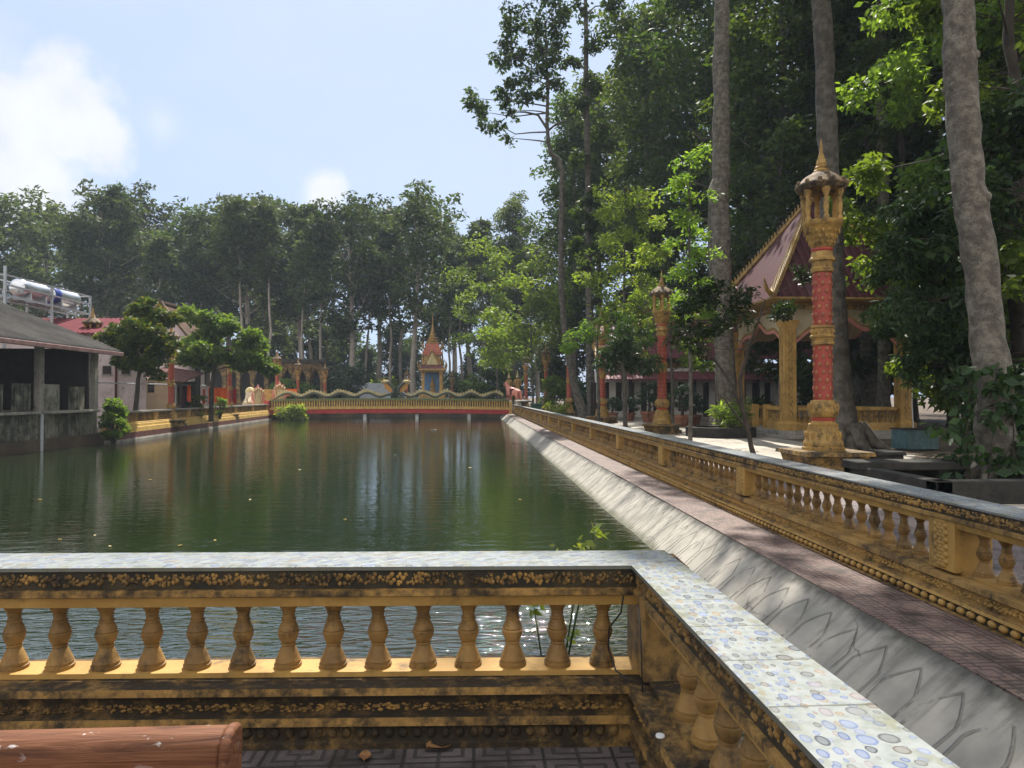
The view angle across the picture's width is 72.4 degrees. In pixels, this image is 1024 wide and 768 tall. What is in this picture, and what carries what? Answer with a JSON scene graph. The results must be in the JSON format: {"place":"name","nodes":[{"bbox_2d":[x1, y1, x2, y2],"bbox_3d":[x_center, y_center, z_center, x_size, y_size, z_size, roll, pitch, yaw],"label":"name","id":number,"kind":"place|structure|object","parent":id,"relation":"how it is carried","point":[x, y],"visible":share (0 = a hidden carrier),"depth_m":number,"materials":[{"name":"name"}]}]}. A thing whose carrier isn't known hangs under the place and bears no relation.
{"place":"outdoors","nodes":[
{"label":"outdoors","id":0,"kind":"place"},
{"bbox_2d":[147,300,211,406],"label":"gabled house","id":1,"kind":"structure","parent":0,"point":[182,329],"depth_m":44.13,"materials":[{"name":"paint"}]},
{"bbox_2d":[0,417,772,767],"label":"water","id":2,"kind":"structure","parent":0,"point":[394,483],"depth_m":12.15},
{"bbox_2d":[527,521,609,654],"bbox_3d":[0.296,1.383,3.707,0.444,1.303,0.164,0,-1,-3],"label":"water weed","id":3,"kind":"object","parent":2,"relation":"on","point":[590,545],"visible":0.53,"depth_m":3.72,"materials":[{"name":"green plant"}]},
{"bbox_2d":[242,746,638,767],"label":"terrace floor","id":4,"kind":"structure","parent":0,"point":[578,757],"depth_m":2.99,"materials":[{"name":"tile"}]},
{"bbox_2d":[0,722,241,767],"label":"bench","id":5,"kind":"object","parent":4,"relation":"on","point":[205,746],"visible":1,"depth_m":1.90,"materials":[{"name":"red wood"}]},
{"bbox_2d":[0,550,959,767],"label":"balustrade","id":6,"kind":"object","parent":4,"relation":"on","point":[722,672],"visible":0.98,"depth_m":3.10,"materials":[{"name":"tile"}]},
{"bbox_2d":[0,0,960,397],"label":"sky","id":7,"kind":"structure","parent":0,"point":[300,102],"materials":[{"name":"blue"}]},
{"bbox_2d":[0,397,975,463],"bbox_3d":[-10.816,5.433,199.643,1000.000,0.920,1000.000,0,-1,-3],"label":"ground","id":8,"kind":"structure","parent":0,"point":[28,446],"depth_m":27.54,"materials":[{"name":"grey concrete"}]},
{"bbox_2d":[0,192,67,316],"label":"forest tree","id":9,"kind":"object","parent":8,"relation":"on","point":[5,218],"visible":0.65,"depth_m":80.85,"materials":[{"name":"green plant"}]},
{"bbox_2d":[2,185,86,317],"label":"forest tree","id":10,"kind":"object","parent":8,"relation":"on","point":[42,213],"visible":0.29,"depth_m":86.50,"materials":[{"name":"green plant"}]},
{"bbox_2d":[0,302,123,450],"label":"waterside shed","id":11,"kind":"structure","parent":8,"relation":"on","point":[44,393],"depth_m":27.23,"materials":[{"name":"concrete"}]},
{"bbox_2d":[52,217,109,317],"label":"slim forest tree","id":12,"kind":"object","parent":8,"relation":"on","point":[78,268],"visible":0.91,"depth_m":76.97,"materials":[{"name":"green plant"}]},
{"bbox_2d":[41,178,151,317],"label":"forest tree","id":13,"kind":"object","parent":8,"relation":"on","point":[105,290],"visible":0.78,"depth_m":78.46,"materials":[{"name":"green plant"}]},
{"bbox_2d":[97,397,132,444],"bbox_3d":[-16.128,1.483,28.329,1.313,1.933,1.410,0,-1,-3],"label":"bush","id":14,"kind":"object","parent":8,"relation":"on","point":[113,409],"visible":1,"depth_m":28.21,"materials":[{"name":"green plant"}]},
{"bbox_2d":[92,181,148,317],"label":"slim forest tree","id":15,"kind":"object","parent":8,"relation":"on","point":[114,191],"visible":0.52,"depth_m":80.45,"materials":[{"name":"green plant"}]},
{"bbox_2d":[88,179,187,316],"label":"forest tree","id":16,"kind":"object","parent":8,"relation":"on","point":[161,217],"visible":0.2,"depth_m":93.13,"materials":[{"name":"green plant"}]},
{"bbox_2d":[91,295,186,410],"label":"garden tree","id":17,"kind":"object","parent":8,"relation":"on","point":[143,322],"visible":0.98,"depth_m":32.23,"materials":[{"name":"green plant"}]},
{"bbox_2d":[135,234,184,305],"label":"slim forest tree","id":18,"kind":"object","parent":8,"relation":"on","point":[159,248],"visible":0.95,"depth_m":77.17,"materials":[{"name":"green plant"}]},
{"bbox_2d":[146,367,204,409],"bbox_3d":[-19.378,0.588,40.157,2.303,3.300,3.100,0,-1,-3],"label":"lean to","id":19,"kind":"object","parent":8,"relation":"on","point":[156,396],"visible":0.54,"depth_m":39.01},
{"bbox_2d":[166,328,186,425],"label":"lamp column","id":20,"kind":"structure","parent":8,"relation":"on","point":[175,421],"depth_m":36.47,"materials":[{"name":"gold"}]},
{"bbox_2d":[136,195,231,313],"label":"forest tree","id":21,"kind":"object","parent":8,"relation":"on","point":[192,223],"visible":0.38,"depth_m":83.50,"materials":[{"name":"green plant"}]},
{"bbox_2d":[101,404,270,442],"bbox_3d":[-18.758,2.265,44.032,0.720,1.680,29.640,0,-1,-7],"label":"balustrade","id":22,"kind":"object","parent":8,"relation":"on","point":[144,424],"visible":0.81,"depth_m":38.29,"materials":[{"name":"yellow concrete"}]},
{"bbox_2d":[176,226,228,309],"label":"slim forest tree","id":23,"kind":"object","parent":8,"relation":"on","point":[205,268],"visible":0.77,"depth_m":81.70,"materials":[{"name":"green plant"}]},
{"bbox_2d":[175,303,282,421],"bbox_3d":[-17.619,-1.309,42.707,5.611,7.185,5.916,1,-1,-43],"label":"garden tree","id":24,"kind":"object","parent":8,"relation":"on","point":[201,347],"visible":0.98,"depth_m":41.85,"materials":[{"name":"green plant"}]},
{"bbox_2d":[201,194,261,341],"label":"slim forest tree","id":25,"kind":"object","parent":8,"relation":"on","point":[232,233],"visible":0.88,"depth_m":77.08,"materials":[{"name":"green plant"}]},
{"bbox_2d":[197,190,286,344],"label":"forest tree","id":26,"kind":"object","parent":8,"relation":"on","point":[233,292],"visible":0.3,"depth_m":81.73,"materials":[{"name":"green plant"}]},
{"bbox_2d":[204,194,282,348],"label":"forest tree","id":27,"kind":"object","parent":8,"relation":"on","point":[229,307],"visible":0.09,"depth_m":91.14,"materials":[{"name":"green plant"}]},
{"bbox_2d":[231,297,298,358],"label":"understorey tree","id":28,"kind":"object","parent":8,"relation":"on","point":[282,340],"visible":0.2,"depth_m":88.82,"materials":[{"name":"green plant"}]},
{"bbox_2d":[236,201,294,355],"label":"slim forest tree","id":29,"kind":"object","parent":8,"relation":"on","point":[261,220],"visible":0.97,"depth_m":76.69,"materials":[{"name":"green plant"}]},
{"bbox_2d":[214,359,337,405],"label":"arched hall","id":30,"kind":"structure","parent":8,"relation":"on","point":[241,382],"depth_m":67.04,"materials":[{"name":"paint"}]},
{"bbox_2d":[256,198,334,358],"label":"forest tree","id":31,"kind":"object","parent":8,"relation":"on","point":[293,213],"visible":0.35,"depth_m":83.57,"materials":[{"name":"green plant"}]},
{"bbox_2d":[284,238,334,358],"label":"slim forest tree","id":32,"kind":"object","parent":8,"relation":"on","point":[305,264],"visible":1,"depth_m":75.82,"materials":[{"name":"green plant"}]},
{"bbox_2d":[289,315,341,372],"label":"understorey tree","id":33,"kind":"object","parent":8,"relation":"on","point":[328,353],"visible":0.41,"depth_m":91.86,"materials":[{"name":"green plant"}]},
{"bbox_2d":[294,209,342,358],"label":"slim forest tree","id":34,"kind":"object","parent":8,"relation":"on","point":[322,243],"visible":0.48,"depth_m":78.94,"materials":[{"name":"green plant"}]},
{"bbox_2d":[311,363,368,398],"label":"round bush","id":35,"kind":"object","parent":8,"relation":"on","point":[348,379],"visible":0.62,"depth_m":68.83,"materials":[{"name":"green plant"}]},
{"bbox_2d":[327,315,376,373],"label":"understorey tree","id":36,"kind":"object","parent":8,"relation":"on","point":[344,353],"visible":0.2,"depth_m":99.89,"materials":[{"name":"green plant"}]},
{"bbox_2d":[306,190,400,397],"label":"forest tree","id":37,"kind":"object","parent":8,"relation":"on","point":[349,213],"visible":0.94,"depth_m":78.44,"materials":[{"name":"green plant"}]},
{"bbox_2d":[340,239,388,382],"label":"slim forest tree","id":38,"kind":"object","parent":8,"relation":"on","point":[375,303],"visible":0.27,"depth_m":82.15,"materials":[{"name":"green plant"}]},
{"bbox_2d":[336,196,415,381],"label":"forest tree","id":39,"kind":"object","parent":8,"relation":"on","point":[385,309],"visible":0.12,"depth_m":89.05,"materials":[{"name":"green plant"}]},
{"bbox_2d":[363,222,411,382],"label":"slim forest tree","id":40,"kind":"object","parent":8,"relation":"on","point":[377,272],"visible":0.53,"depth_m":80.13,"materials":[{"name":"green plant"}]},
{"bbox_2d":[264,398,511,418],"bbox_3d":[-10.446,2.360,60.627,20.800,2.260,2.970,0,-1,-3],"label":"footbridge","id":41,"kind":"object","parent":8,"relation":"on","point":[408,405],"visible":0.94,"depth_m":59.55,"materials":[{"name":"red paint"}]},
{"bbox_2d":[274,378,394,398],"bbox_3d":[-15.040,0.409,59.361,10.208,1.842,0.268,0,-1,-3],"label":"naga statue","id":42,"kind":"object","parent":41,"relation":"on","point":[388,386],"visible":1,"depth_m":59.34,"materials":[{"name":"beige stone"}]},
{"bbox_2d":[396,379,505,398],"bbox_3d":[-5.140,0.419,59.897,9.413,1.842,0.269,0,-1,-3],"label":"naga statue","id":43,"kind":"object","parent":41,"relation":"on","point":[403,386],"visible":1,"depth_m":59.78,"materials":[{"name":"beige stone"}]},
{"bbox_2d":[372,322,420,397],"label":"understorey tree","id":44,"kind":"object","parent":8,"relation":"on","point":[405,351],"visible":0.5,"depth_m":110.20,"materials":[{"name":"green plant"}]},
{"bbox_2d":[374,179,469,397],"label":"forest tree","id":45,"kind":"object","parent":8,"relation":"on","point":[416,212],"visible":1,"depth_m":76.82,"materials":[{"name":"green plant"}]},
{"bbox_2d":[388,195,469,344],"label":"forest tree","id":46,"kind":"object","parent":8,"relation":"on","point":[437,330],"visible":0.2,"depth_m":94.88,"materials":[{"name":"green plant"}]},
{"bbox_2d":[417,313,446,397],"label":"shrine","id":47,"kind":"object","parent":8,"relation":"on","point":[432,369],"visible":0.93,"depth_m":70.89,"materials":[{"name":"gold concrete"}]},
{"bbox_2d":[434,247,478,397],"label":"slim forest tree","id":48,"kind":"object","parent":8,"relation":"on","point":[451,256],"visible":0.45,"depth_m":83.74,"materials":[{"name":"green plant"}]},
{"bbox_2d":[440,232,490,378],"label":"forest tree","id":49,"kind":"object","parent":8,"relation":"on","point":[476,342],"visible":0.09,"depth_m":103.43,"materials":[{"name":"green plant"}]},
{"bbox_2d":[458,216,499,380],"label":"slim forest tree","id":50,"kind":"object","parent":8,"relation":"on","point":[480,225],"visible":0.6,"depth_m":87.69,"materials":[{"name":"green plant"}]},
{"bbox_2d":[439,229,530,398],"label":"sapling","id":51,"kind":"object","parent":8,"relation":"on","point":[505,302],"visible":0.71,"depth_m":74.12,"materials":[{"name":"green plant"}]},
{"bbox_2d":[476,367,520,401],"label":"wood shrub","id":52,"kind":"object","parent":8,"relation":"on","point":[490,374],"visible":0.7,"depth_m":77.89,"materials":[{"name":"green plant"}]},
{"bbox_2d":[481,190,545,404],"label":"canopy tree","id":53,"kind":"object","parent":8,"relation":"on","point":[512,207],"visible":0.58,"depth_m":87.38,"materials":[{"name":"green plant"}]},
{"bbox_2d":[460,0,587,418],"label":"crooked tree","id":54,"kind":"object","parent":8,"relation":"on","point":[541,52],"visible":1,"depth_m":44.26,"materials":[{"name":"green plant"}]},
{"bbox_2d":[474,243,582,402],"bbox_3d":[1.217,-4.754,59.090,9.126,14.650,9.414,0,-1,-3],"label":"sapling","id":55,"kind":"object","parent":8,"relation":"on","point":[537,303],"visible":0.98,"depth_m":58.27,"materials":[{"name":"green plant"}]},
{"bbox_2d":[506,238,570,402],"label":"forest tree","id":56,"kind":"object","parent":8,"relation":"on","point":[536,351],"visible":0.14,"depth_m":89.66,"materials":[{"name":"green plant"}]},
{"bbox_2d":[530,315,595,399],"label":"understorey tree","id":57,"kind":"object","parent":8,"relation":"on","point":[557,366],"visible":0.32,"depth_m":74.87,"materials":[{"name":"green plant"}]},
{"bbox_2d":[541,63,658,315],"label":"canopy tree","id":58,"kind":"object","parent":8,"relation":"on","point":[608,145],"visible":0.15,"depth_m":70.09,"materials":[{"name":"green plant"}]},
{"bbox_2d":[567,0,707,362],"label":"canopy tree","id":59,"kind":"object","parent":8,"relation":"on","point":[644,126],"visible":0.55,"depth_m":57.83,"materials":[{"name":"green plant"}]},
{"bbox_2d":[611,7,730,289],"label":"canopy tree","id":60,"kind":"object","parent":8,"relation":"on","point":[676,236],"visible":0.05,"depth_m":66.27,"materials":[{"name":"green plant"}]},
{"bbox_2d":[621,0,775,362],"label":"canopy tree","id":61,"kind":"object","parent":8,"relation":"on","point":[683,95],"visible":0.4,"depth_m":50.88,"materials":[{"name":"green plant"}]},
{"bbox_2d":[586,298,852,419],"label":"monastery hall","id":62,"kind":"structure","parent":8,"relation":"on","point":[755,387],"depth_m":46.63,"materials":[{"name":"brown paint"}]},
{"bbox_2d":[658,0,798,362],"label":"canopy tree","id":63,"kind":"object","parent":8,"relation":"on","point":[703,211],"visible":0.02,"depth_m":56.98,"materials":[{"name":"green plant"}]},
{"bbox_2d":[500,414,1023,767],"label":"concrete bank","id":64,"kind":"structure","parent":8,"relation":"on","point":[957,714],"depth_m":4.97,"materials":[{"name":"grey concrete"}]},
{"bbox_2d":[690,0,871,412],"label":"canopy tree","id":65,"kind":"object","parent":8,"relation":"on","point":[781,200],"visible":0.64,"depth_m":37.97,"materials":[{"name":"green plant"}]},
{"bbox_2d":[694,198,916,438],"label":"pavilion","id":66,"kind":"structure","parent":8,"relation":"on","point":[768,269],"depth_m":25.73,"materials":[{"name":"yellow concrete"}]},
{"bbox_2d":[708,27,943,417],"bbox_3d":[17.027,-7.997,39.727,12.546,21.264,11.994,0,-1,-3],"label":"vine tree","id":67,"kind":"object","parent":8,"relation":"on","point":[804,377],"visible":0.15,"depth_m":38.19,"materials":[{"name":"green plant"}]},
{"bbox_2d":[803,0,891,418],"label":"tall tree","id":68,"kind":"object","parent":8,"relation":"on","point":[883,382],"visible":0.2,"depth_m":33.94,"materials":[{"name":"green plant"}]},
{"bbox_2d":[769,0,942,418],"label":"canopy tree","id":69,"kind":"object","parent":8,"relation":"on","point":[868,384],"visible":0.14,"depth_m":36.60,"materials":[{"name":"green plant"}]},
{"bbox_2d":[778,0,1007,339],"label":"vine tree","id":70,"kind":"object","parent":8,"relation":"on","point":[807,165],"visible":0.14,"depth_m":33.81,"materials":[{"name":"green plant"}]},
{"bbox_2d":[889,388,938,450],"bbox_3d":[11.649,0.969,20.246,1.099,1.977,0.738,0,-1,-10],"label":"tin box","id":71,"kind":"object","parent":8,"relation":"on","point":[909,438],"visible":0.76,"depth_m":19.95,"materials":[{"name":"blue metal"}]},
{"bbox_2d":[822,0,1023,425],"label":"vine tree","id":72,"kind":"object","parent":8,"relation":"on","point":[927,14],"visible":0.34,"depth_m":19.04,"materials":[{"name":"green plant"}]},
{"bbox_2d":[835,0,1023,325],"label":"vine tree","id":73,"kind":"object","parent":8,"relation":"on","point":[904,71],"visible":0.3,"depth_m":24.20,"materials":[{"name":"green plant"}]},
{"bbox_2d":[858,179,1009,390],"bbox_3d":[10.202,-1.639,16.980,3.084,7.013,5.212,-1,-1,30],"label":"mango tree","id":74,"kind":"object","parent":8,"relation":"on","point":[916,314],"visible":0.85,"depth_m":16.48,"materials":[{"name":"green plant"}]},
{"bbox_2d":[917,73,1023,444],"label":"vine tree","id":75,"kind":"object","parent":8,"relation":"on","point":[998,170],"visible":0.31,"depth_m":15.05,"materials":[{"name":"green plant"}]},
{"bbox_2d":[585,306,617,423],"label":"lamp column","id":76,"kind":"structure","parent":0,"point":[605,417],"depth_m":39.63,"materials":[{"name":"orange"}]},
{"bbox_2d":[642,269,681,434],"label":"lamp column","id":77,"kind":"structure","parent":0,"point":[661,423],"depth_m":28.69,"materials":[{"name":"gold concrete"}]},
{"bbox_2d":[507,414,1023,701],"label":"path","id":78,"kind":"structure","parent":0,"point":[992,658],"depth_m":5.49,"materials":[{"name":"red tile"}]},
{"bbox_2d":[512,405,1023,646],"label":"balustrade","id":79,"kind":"object","parent":78,"relation":"on","point":[951,571],"visible":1,"depth_m":6.24,"materials":[{"name":"concrete"}]},
{"bbox_2d":[612,420,1023,508],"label":"plaza paving","id":80,"kind":"structure","parent":0,"point":[766,446],"depth_m":23.25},
{"bbox_2d":[538,374,566,409],"bbox_3d":[3.753,0.877,60.355,3.086,3.472,3.168,0,-1,-3],"label":"shrub","id":81,"kind":"object","parent":80,"relation":"on","point":[552,384],"visible":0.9,"depth_m":59.80,"materials":[{"name":"green plant"}]},
{"bbox_2d":[512,86,620,391],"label":"canopy tree","id":82,"kind":"object","parent":80,"relation":"on","point":[574,126],"visible":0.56,"depth_m":65.50,"materials":[{"name":"green plant"}]},
{"bbox_2d":[536,274,617,349],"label":"sapling","id":83,"kind":"object","parent":80,"relation":"on","point":[559,332],"visible":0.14,"depth_m":67.59,"materials":[{"name":"green plant"}]},
{"bbox_2d":[555,0,626,415],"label":"ivy tree","id":84,"kind":"object","parent":80,"relation":"on","point":[588,202],"visible":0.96,"depth_m":48.30,"materials":[{"name":"green plant"}]},
{"bbox_2d":[570,177,672,399],"bbox_3d":[5.773,-4.118,36.290,5.404,12.582,4.584,0,-1,10],"label":"sapling","id":85,"kind":"object","parent":80,"relation":"on","point":[653,252],"visible":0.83,"depth_m":36.41,"materials":[{"name":"green plant"}]},
{"bbox_2d":[633,381,657,422],"bbox_3d":[8.060,1.036,41.049,1.800,2.436,1.751,-1,-1,39],"label":"potted bonsai","id":86,"kind":"object","parent":80,"relation":"on","point":[647,416],"visible":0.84,"depth_m":40.79,"materials":[{"name":"plant"}]},
{"bbox_2d":[614,287,714,422],"bbox_3d":[7.747,-1.180,31.468,5.696,6.547,3.711,0,-1,-11],"label":"sapling","id":87,"kind":"object","parent":80,"relation":"on","point":[639,312],"visible":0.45,"depth_m":31.26,"materials":[{"name":"green plant"}]},
{"bbox_2d":[667,383,697,426],"bbox_3d":[8.488,1.044,34.970,1.596,2.210,1.649,0,-1,-3],"label":"potted bonsai","id":88,"kind":"object","parent":80,"relation":"on","point":[682,418],"visible":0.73,"depth_m":34.77,"materials":[{"name":"plant"}]},
{"bbox_2d":[660,141,726,440],"bbox_3d":[6.016,-3.123,23.230,2.274,10.144,2.598,0,-1,15],"label":"sapling","id":89,"kind":"object","parent":80,"relation":"on","point":[688,223],"visible":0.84,"depth_m":23.40,"materials":[{"name":"green plant"}]},
{"bbox_2d":[685,425,755,438],"bbox_3d":[7.928,1.817,26.641,2.400,0.380,2.400,0,-1,-3],"label":"tree planter","id":90,"kind":"object","parent":80,"relation":"on","point":[708,431],"visible":0.75,"depth_m":25.60,"materials":[{"name":"concrete"}]},
{"bbox_2d":[707,0,750,426],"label":"tall tree","id":91,"kind":"object","parent":90,"relation":"in","point":[719,216],"visible":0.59,"depth_m":28.37,"materials":[{"name":"grey plant"}]},
{"bbox_2d":[706,396,754,427],"bbox_3d":[8.128,1.049,25.980,1.826,1.323,1.474,0,-1,-3],"label":"shrub","id":92,"kind":"object","parent":90,"relation":"on","point":[724,414],"visible":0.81,"depth_m":25.93,"materials":[{"name":"green plant"}]},
{"bbox_2d":[662,263,812,453],"bbox_3d":[5.279,-0.507,15.781,3.793,4.682,1.928,0,-1,-3],"label":"young tree","id":93,"kind":"object","parent":80,"relation":"on","point":[687,307],"visible":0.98,"depth_m":15.77,"materials":[{"name":"green plant"}]},
{"bbox_2d":[811,0,891,449],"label":"tall tree","id":94,"kind":"object","parent":80,"relation":"on","point":[857,435],"visible":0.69,"depth_m":19.53,"materials":[{"name":"grey plant"}]},
{"bbox_2d":[842,459,970,478],"bbox_3d":[6.769,1.537,12.061,1.900,0.440,0.600,0,-1,-1],"label":"stone slab bench","id":95,"kind":"object","parent":80,"relation":"on","point":[933,468],"visible":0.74,"depth_m":11.77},
{"bbox_2d":[844,464,1023,503],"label":"planter","id":96,"kind":"object","parent":80,"relation":"on","point":[1009,489],"visible":0.41,"depth_m":9.99,"materials":[{"name":"concrete"}]},
{"bbox_2d":[941,0,1018,478],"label":"tall tree","id":97,"kind":"object","parent":96,"relation":"in","point":[978,248],"visible":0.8,"depth_m":11.91,"materials":[{"name":"grey plant"}]},
{"bbox_2d":[919,362,1023,478],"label":"climbing vine","id":98,"kind":"object","parent":97,"relation":"attached to","point":[1002,387],"visible":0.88,"depth_m":11.64,"materials":[{"name":"green plant"}]},
{"bbox_2d":[775,139,876,471],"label":"lamp column","id":99,"kind":"structure","parent":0,"point":[823,445],"depth_m":14.51,"materials":[{"name":"gold concrete"}]},
{"bbox_2d":[691,457,1023,583],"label":"plaza walk","id":100,"kind":"structure","parent":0,"point":[1018,554],"depth_m":8.07,"materials":[{"name":"grey tile"}]},
{"bbox_2d":[559,309,643,421],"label":"sapling","id":101,"kind":"object","parent":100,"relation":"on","point":[589,332],"visible":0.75,"depth_m":33.26,"materials":[{"name":"green plant"}]},
{"bbox_2d":[591,322,666,426],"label":"sapling","id":102,"kind":"object","parent":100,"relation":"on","point":[624,347],"visible":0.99,"depth_m":27.70,"materials":[{"name":"green plant"}]},
{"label":"courtyard paving","id":103,"kind":"structure","parent":0,"visible":0},
{"bbox_2d":[0,266,91,347],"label":"tank stand","id":104,"kind":"object","parent":103,"relation":"on","point":[4,296],"visible":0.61,"depth_m":35.40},
{"bbox_2d":[9,279,49,303],"bbox_3d":[-23.909,-4.612,34.742,0.900,1.070,2.240,0,-1,-3],"label":"water tank","id":105,"kind":"object","parent":104,"relation":"on","point":[28,295],"visible":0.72,"depth_m":34.11,"materials":[{"name":"silver metal"}]},
{"bbox_2d":[0,317,145,426],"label":"pink house","id":106,"kind":"structure","parent":103,"relation":"on","point":[108,372],"depth_m":34.51,"materials":[{"name":"paint"}]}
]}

